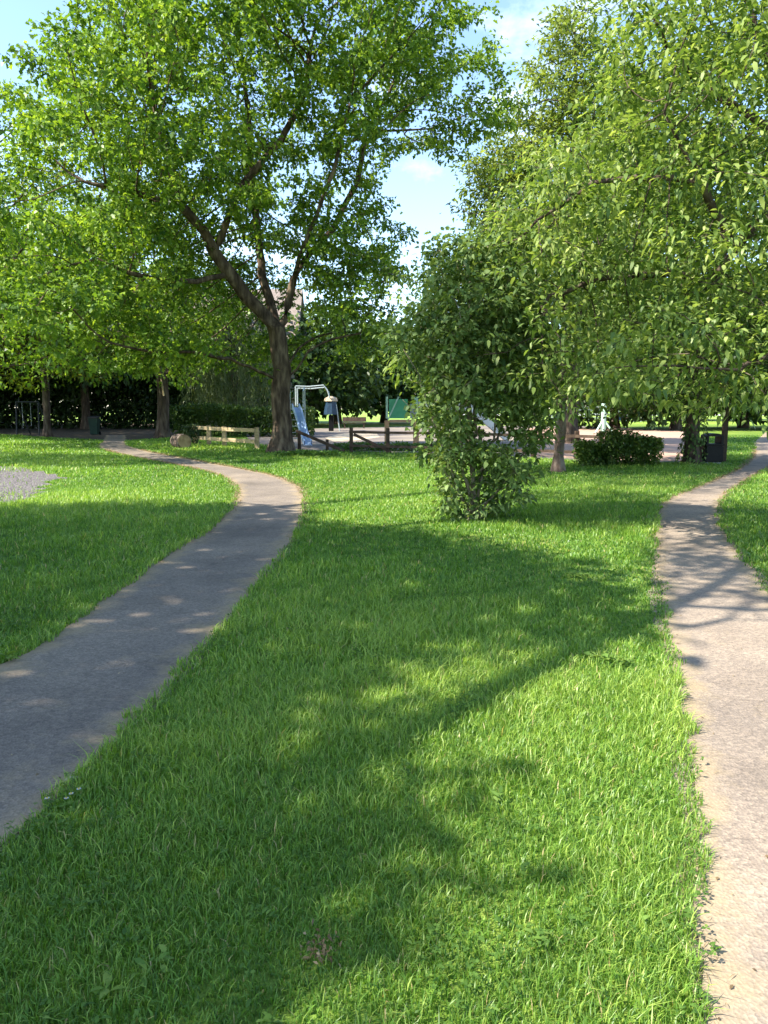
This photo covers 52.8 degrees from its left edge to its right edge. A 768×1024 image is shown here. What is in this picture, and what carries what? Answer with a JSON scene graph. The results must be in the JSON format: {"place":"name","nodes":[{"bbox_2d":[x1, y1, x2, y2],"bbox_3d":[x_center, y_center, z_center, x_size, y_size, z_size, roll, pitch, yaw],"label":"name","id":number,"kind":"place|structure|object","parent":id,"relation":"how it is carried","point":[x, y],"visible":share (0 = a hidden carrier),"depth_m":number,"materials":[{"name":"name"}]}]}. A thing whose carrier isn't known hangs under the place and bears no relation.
{"place":"outdoors","nodes":[
{"label":"outdoors","id":0,"kind":"place"},
{"bbox_2d":[0,423,182,439],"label":"woodland floor","id":1,"kind":"structure","parent":0,"point":[130,434],"depth_m":51.39,"materials":[{"name":"brown soil"}]},
{"bbox_2d":[0,323,52,392],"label":"woodland tree","id":2,"kind":"object","parent":1,"relation":"on","point":[4,369],"visible":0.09,"depth_m":55.48,"materials":[{"name":"green plant"}]},
{"bbox_2d":[15,401,42,434],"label":"swing frame","id":3,"kind":"object","parent":1,"relation":"on","point":[37,402],"visible":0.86,"depth_m":46.49,"materials":[{"name":"metal"}]},
{"bbox_2d":[0,151,144,436],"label":"woodland tree","id":4,"kind":"object","parent":1,"relation":"on","point":[47,429],"visible":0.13,"depth_m":41.52,"materials":[{"name":"green plant"}]},
{"bbox_2d":[3,249,176,428],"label":"woodland tree","id":5,"kind":"object","parent":1,"relation":"on","point":[85,395],"visible":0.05,"depth_m":57.79,"materials":[{"name":"green plant"}]},
{"bbox_2d":[87,416,100,434],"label":"wheelie bin","id":6,"kind":"object","parent":1,"relation":"on","point":[94,424],"visible":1,"depth_m":46.51,"materials":[{"name":"plastic"}]},
{"bbox_2d":[0,336,196,428],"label":"dark hedge","id":7,"kind":"object","parent":1,"relation":"on","point":[134,407],"visible":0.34,"depth_m":60.63,"materials":[{"name":"green plant"}]},
{"bbox_2d":[41,183,250,437],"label":"woodland tree","id":8,"kind":"object","parent":1,"relation":"on","point":[162,430],"visible":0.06,"depth_m":41.18,"materials":[{"name":"green plant"}]},
{"bbox_2d":[139,268,276,423],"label":"woodland tree","id":9,"kind":"object","parent":1,"relation":"on","point":[171,385],"visible":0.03,"depth_m":61.04,"materials":[{"name":"green plant"}]},
{"bbox_2d":[0,435,304,845],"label":"path","id":10,"kind":"structure","parent":0,"point":[63,693],"depth_m":5.23,"materials":[{"name":"grey concrete"}]},
{"bbox_2d":[0,409,767,1023],"bbox_3d":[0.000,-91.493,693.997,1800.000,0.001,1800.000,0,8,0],"label":"ground","id":11,"kind":"structure","parent":0,"point":[732,429],"depth_m":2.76,"materials":[{"name":"green plant"}]},
{"bbox_2d":[0,466,66,502],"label":"gravel patch","id":12,"kind":"object","parent":11,"relation":"on","point":[6,486],"visible":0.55,"depth_m":16.98,"materials":[{"name":"grey gravel"}]},
{"bbox_2d":[0,78,94,391],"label":"leafy tree","id":13,"kind":"object","parent":11,"relation":"on","point":[18,176],"visible":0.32,"depth_m":30.78,"materials":[{"name":"green plant"}]},
{"bbox_2d":[0,205,107,331],"bbox_3d":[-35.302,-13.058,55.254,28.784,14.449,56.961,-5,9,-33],"label":"woodland tree","id":14,"kind":"object","parent":11,"relation":"on","point":[23,264],"visible":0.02,"depth_m":38.69,"materials":[{"name":"green plant"}]},
{"bbox_2d":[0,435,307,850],"bbox_3d":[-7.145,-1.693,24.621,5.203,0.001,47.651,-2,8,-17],"label":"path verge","id":15,"kind":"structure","parent":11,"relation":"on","point":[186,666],"depth_m":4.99,"materials":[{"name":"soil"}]},
{"bbox_2d":[170,434,191,448],"bbox_3d":[-8.186,-2.853,31.117,0.592,0.592,0.962,-5,9,-33],"label":"boulder","id":16,"kind":"object","parent":11,"relation":"on","point":[180,440],"visible":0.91,"depth_m":30.76,"materials":[{"name":"grey stone"}]},
{"bbox_2d":[181,423,201,443],"bbox_3d":[-8.618,-3.484,34.661,0.843,1.044,1.023,0,8,0],"label":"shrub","id":17,"kind":"object","parent":11,"relation":"on","point":[191,429],"visible":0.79,"depth_m":34.47,"materials":[{"name":"green plant"}]},
{"bbox_2d":[192,426,259,448],"bbox_3d":[-6.853,-3.207,32.740,0.406,0.850,6.021,-6,10,-37],"label":"timber fence","id":18,"kind":"object","parent":11,"relation":"on","point":[224,439],"visible":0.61,"depth_m":32.08,"materials":[{"name":"brown wood"}]},
{"bbox_2d":[177,303,291,433],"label":"weeping tree","id":19,"kind":"object","parent":11,"relation":"on","point":[235,391],"visible":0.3,"depth_m":47.00,"materials":[{"name":"green plant"}]},
{"bbox_2d":[166,287,306,425],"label":"house","id":20,"kind":"structure","parent":11,"relation":"on","point":[299,301],"depth_m":66.11,"materials":[{"name":"tile"}]},
{"bbox_2d":[169,402,316,436],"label":"garden hedge","id":21,"kind":"object","parent":11,"relation":"on","point":[214,415],"visible":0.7,"depth_m":43.36,"materials":[{"name":"green plant"}]},
{"bbox_2d":[0,0,537,452],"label":"oak tree","id":22,"kind":"object","parent":11,"relation":"on","point":[162,28],"visible":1,"depth_m":24.90,"materials":[{"name":"green plant"}]},
{"bbox_2d":[274,449,341,456],"bbox_3d":[-2.514,-1.878,25.577,2.235,0.412,0.817,0,8,0],"label":"nettle clump","id":23,"kind":"object","parent":11,"relation":"on","point":[305,453],"visible":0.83,"depth_m":25.35,"materials":[{"name":"green plant"}]},
{"bbox_2d":[237,300,399,425],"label":"distant tree","id":24,"kind":"object","parent":11,"relation":"on","point":[327,376],"visible":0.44,"depth_m":65.03,"materials":[{"name":"green plant"}]},
{"bbox_2d":[296,430,344,451],"bbox_3d":[-2.251,-2.672,28.979,2.353,0.795,0.563,5,9,34],"label":"leaning rail","id":25,"kind":"object","parent":11,"relation":"on","point":[326,443],"visible":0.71,"depth_m":28.99,"materials":[{"name":"brown wood"}]},
{"bbox_2d":[299,918,351,967],"bbox_3d":[-0.179,1.277,2.253,0.172,0.064,0.133,5,9,32],"label":"dead grass tuft","id":26,"kind":"object","parent":11,"relation":"on","point":[323,953],"visible":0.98,"depth_m":2.25,"materials":[{"name":"brown plant"}]},
{"bbox_2d":[0,590,716,997],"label":"clover","id":27,"kind":"object","parent":11,"relation":"on","point":[478,936],"visible":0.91,"depth_m":2.86,"materials":[{"name":"green plant"}]},
{"bbox_2d":[0,526,755,1023],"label":"lawn weeds","id":28,"kind":"object","parent":11,"relation":"on","point":[268,1018],"visible":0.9,"depth_m":2.41,"materials":[{"name":"green plant"}]},
{"bbox_2d":[0,449,767,1023],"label":"dry grass fringe","id":29,"kind":"object","parent":11,"relation":"on","point":[238,491],"visible":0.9,"depth_m":12.07,"materials":[{"name":"beige plant"}]},
{"bbox_2d":[246,426,682,461],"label":"playground surface","id":30,"kind":"object","parent":11,"relation":"on","point":[322,433],"visible":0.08,"depth_m":41.17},
{"bbox_2d":[290,387,311,445],"bbox_3d":[-3.658,-4.099,33.106,0.848,2.521,2.736,-2,8,-11],"label":"slide","id":31,"kind":"object","parent":30,"relation":"on","point":[300,416],"visible":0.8,"depth_m":33.03,"materials":[{"name":"blue plastic"}]},
{"bbox_2d":[295,385,329,423],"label":"climbing frame","id":32,"kind":"object","parent":30,"relation":"on","point":[296,401],"visible":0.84,"depth_m":53.92,"materials":[{"name":"grey metal"}]},
{"bbox_2d":[324,396,339,430],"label":"play hood","id":33,"kind":"object","parent":30,"relation":"on","point":[331,410],"visible":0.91,"depth_m":54.22,"materials":[{"name":"blue plastic"}]},
{"bbox_2d":[326,433,379,441],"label":"sand patch","id":34,"kind":"object","parent":30,"relation":"on","point":[340,437],"visible":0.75,"depth_m":43.98,"materials":[{"name":"beige sand"}]},
{"bbox_2d":[342,417,365,428],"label":"park bench","id":35,"kind":"object","parent":30,"relation":"on","point":[353,420],"visible":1,"depth_m":61.78,"materials":[{"name":"brown wood"}]},
{"bbox_2d":[332,440,447,450],"bbox_3d":[0.211,-2.470,29.409,4.549,0.584,1.235,0,8,0],"label":"wooden fence","id":36,"kind":"object","parent":30,"relation":"on","point":[345,446],"visible":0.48,"depth_m":29.20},
{"bbox_2d":[385,397,507,445],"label":"play tower","id":37,"kind":"structure","parent":30,"relation":"on","point":[396,408],"depth_m":33.17,"materials":[{"name":"green plastic"}]},
{"bbox_2d":[365,221,570,523],"bbox_3d":[1.212,-1.822,11.014,2.948,4.449,2.671,0,8,0],"label":"leafy shrub","id":38,"kind":"object","parent":11,"relation":"on","point":[454,377],"visible":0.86,"depth_m":10.53,"materials":[{"name":"green plant"}]},
{"bbox_2d":[349,428,603,459],"bbox_3d":[2.841,-2.342,26.104,9.256,0.900,0.758,5,9,31],"label":"timber fence","id":39,"kind":"object","parent":11,"relation":"on","point":[388,446],"visible":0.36,"depth_m":27.43,"materials":[{"name":"brown wood"}]},
{"bbox_2d":[366,108,705,471],"bbox_3d":[3.731,-5.125,19.088,8.322,8.410,5.830,0,8,0],"label":"slim tree","id":40,"kind":"object","parent":11,"relation":"on","point":[558,463],"visible":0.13,"depth_m":18.42,"materials":[{"name":"green plant"}]},
{"bbox_2d":[439,0,691,442],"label":"airy tree","id":41,"kind":"object","parent":11,"relation":"on","point":[569,93],"visible":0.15,"depth_m":33.09,"materials":[{"name":"green plant"}]},
{"bbox_2d":[521,427,683,460],"bbox_3d":[13.462,-4.317,44.151,10.603,0.001,42.275,1,8,11],"label":"safety surface","id":42,"kind":"object","parent":11,"relation":"on","point":[672,440],"visible":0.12,"depth_m":37.94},
{"bbox_2d":[522,316,684,428],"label":"distant tree","id":43,"kind":"object","parent":42,"relation":"on","point":[612,424],"visible":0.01,"depth_m":60.73,"materials":[{"name":"green plant"}]},
{"bbox_2d":[595,403,611,432],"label":"fountain","id":44,"kind":"object","parent":42,"relation":"on","point":[603,423],"visible":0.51,"depth_m":50.75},
{"bbox_2d":[455,0,767,439],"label":"cherry tree","id":45,"kind":"object","parent":11,"relation":"on","point":[699,167],"visible":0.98,"depth_m":9.28,"materials":[{"name":"green plant"}]},
{"bbox_2d":[570,428,664,466],"bbox_3d":[6.553,-1.799,21.867,2.353,1.198,1.766,0,8,0],"label":"hedge","id":46,"kind":"object","parent":11,"relation":"on","point":[616,447],"visible":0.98,"depth_m":21.31,"materials":[{"name":"green plant"}]},
{"bbox_2d":[546,16,767,464],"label":"ivy clad tree","id":47,"kind":"object","parent":11,"relation":"on","point":[691,439],"visible":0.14,"depth_m":21.21,"materials":[{"name":"green plant"}]},
{"bbox_2d":[579,269,767,429],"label":"distant tree","id":48,"kind":"object","parent":11,"relation":"on","point":[673,425],"depth_m":55.81,"materials":[{"name":"green plant"}]},
{"bbox_2d":[647,438,767,1023],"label":"path verge","id":49,"kind":"structure","parent":11,"relation":"on","point":[677,868],"depth_m":3.35,"materials":[{"name":"green plant"}]},
{"bbox_2d":[700,433,724,463],"bbox_3d":[9.463,-1.833,22.347,0.560,0.890,0.520,0,8,0],"label":"litter bin","id":50,"kind":"object","parent":11,"relation":"on","point":[715,450],"visible":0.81,"depth_m":22.13,"materials":[{"name":"plastic"}]},
{"bbox_2d":[670,310,766,427],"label":"distant tree","id":51,"kind":"object","parent":11,"relation":"on","point":[745,425],"visible":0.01,"depth_m":63.15,"materials":[{"name":"green plant"}]},
{"bbox_2d":[722,395,729,461],"bbox_3d":[10.176,-2.490,23.073,0.140,2.000,0.140,0,8,0],"label":"timber post","id":52,"kind":"object","parent":11,"relation":"on","point":[725,424],"visible":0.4,"depth_m":23.02,"materials":[{"name":"brown wood"}]},
{"bbox_2d":[729,309,767,420],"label":"distant tree","id":53,"kind":"object","parent":11,"relation":"on","point":[765,392],"visible":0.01,"depth_m":57.84,"materials":[{"name":"green plant"}]},
{"bbox_2d":[0,0,767,408],"label":"sky","id":54,"kind":"structure","parent":0,"point":[423,188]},
{"bbox_2d":[3,412,767,424],"bbox_3d":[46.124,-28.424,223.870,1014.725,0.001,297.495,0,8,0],"label":"field","id":55,"kind":"structure","parent":0,"point":[376,421],"depth_m":94.02,"materials":[{"name":"green plant"}]},
{"bbox_2d":[304,305,326,418],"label":"distant tree","id":56,"kind":"object","parent":55,"relation":"on","point":[324,416],"depth_m":82.62,"materials":[{"name":"green plant"}]},
{"bbox_2d":[305,294,418,423],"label":"distant tree","id":57,"kind":"object","parent":55,"relation":"on","point":[317,415],"visible":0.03,"depth_m":75.69,"materials":[{"name":"green plant"}]},
{"bbox_2d":[320,319,423,422],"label":"distant tree","id":58,"kind":"object","parent":55,"relation":"on","point":[383,418],"visible":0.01,"depth_m":83.33,"materials":[{"name":"green plant"}]},
{"bbox_2d":[368,324,506,419],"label":"distant tree","id":59,"kind":"object","parent":55,"relation":"on","point":[404,394],"visible":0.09,"depth_m":75.87,"materials":[{"name":"green plant"}]},
{"bbox_2d":[451,330,526,421],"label":"distant tree","id":60,"kind":"object","parent":55,"relation":"on","point":[478,420],"visible":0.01,"depth_m":92.86,"materials":[{"name":"green plant"}]},
{"bbox_2d":[705,413,766,421],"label":"distant tree","id":61,"kind":"object","parent":55,"relation":"on","point":[761,419],"depth_m":92.01,"materials":[{"name":"green plant"}]},
{"bbox_2d":[653,433,767,1023],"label":"path","id":62,"kind":"structure","parent":0,"point":[718,602],"depth_m":3.97,"materials":[{"name":"grey concrete"}]},
{"bbox_2d":[11,485,767,1019],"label":"path litter","id":63,"kind":"object","parent":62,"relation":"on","point":[701,721],"visible":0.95,"depth_m":3.35,"materials":[{"name":"brown plant"}]}
]}

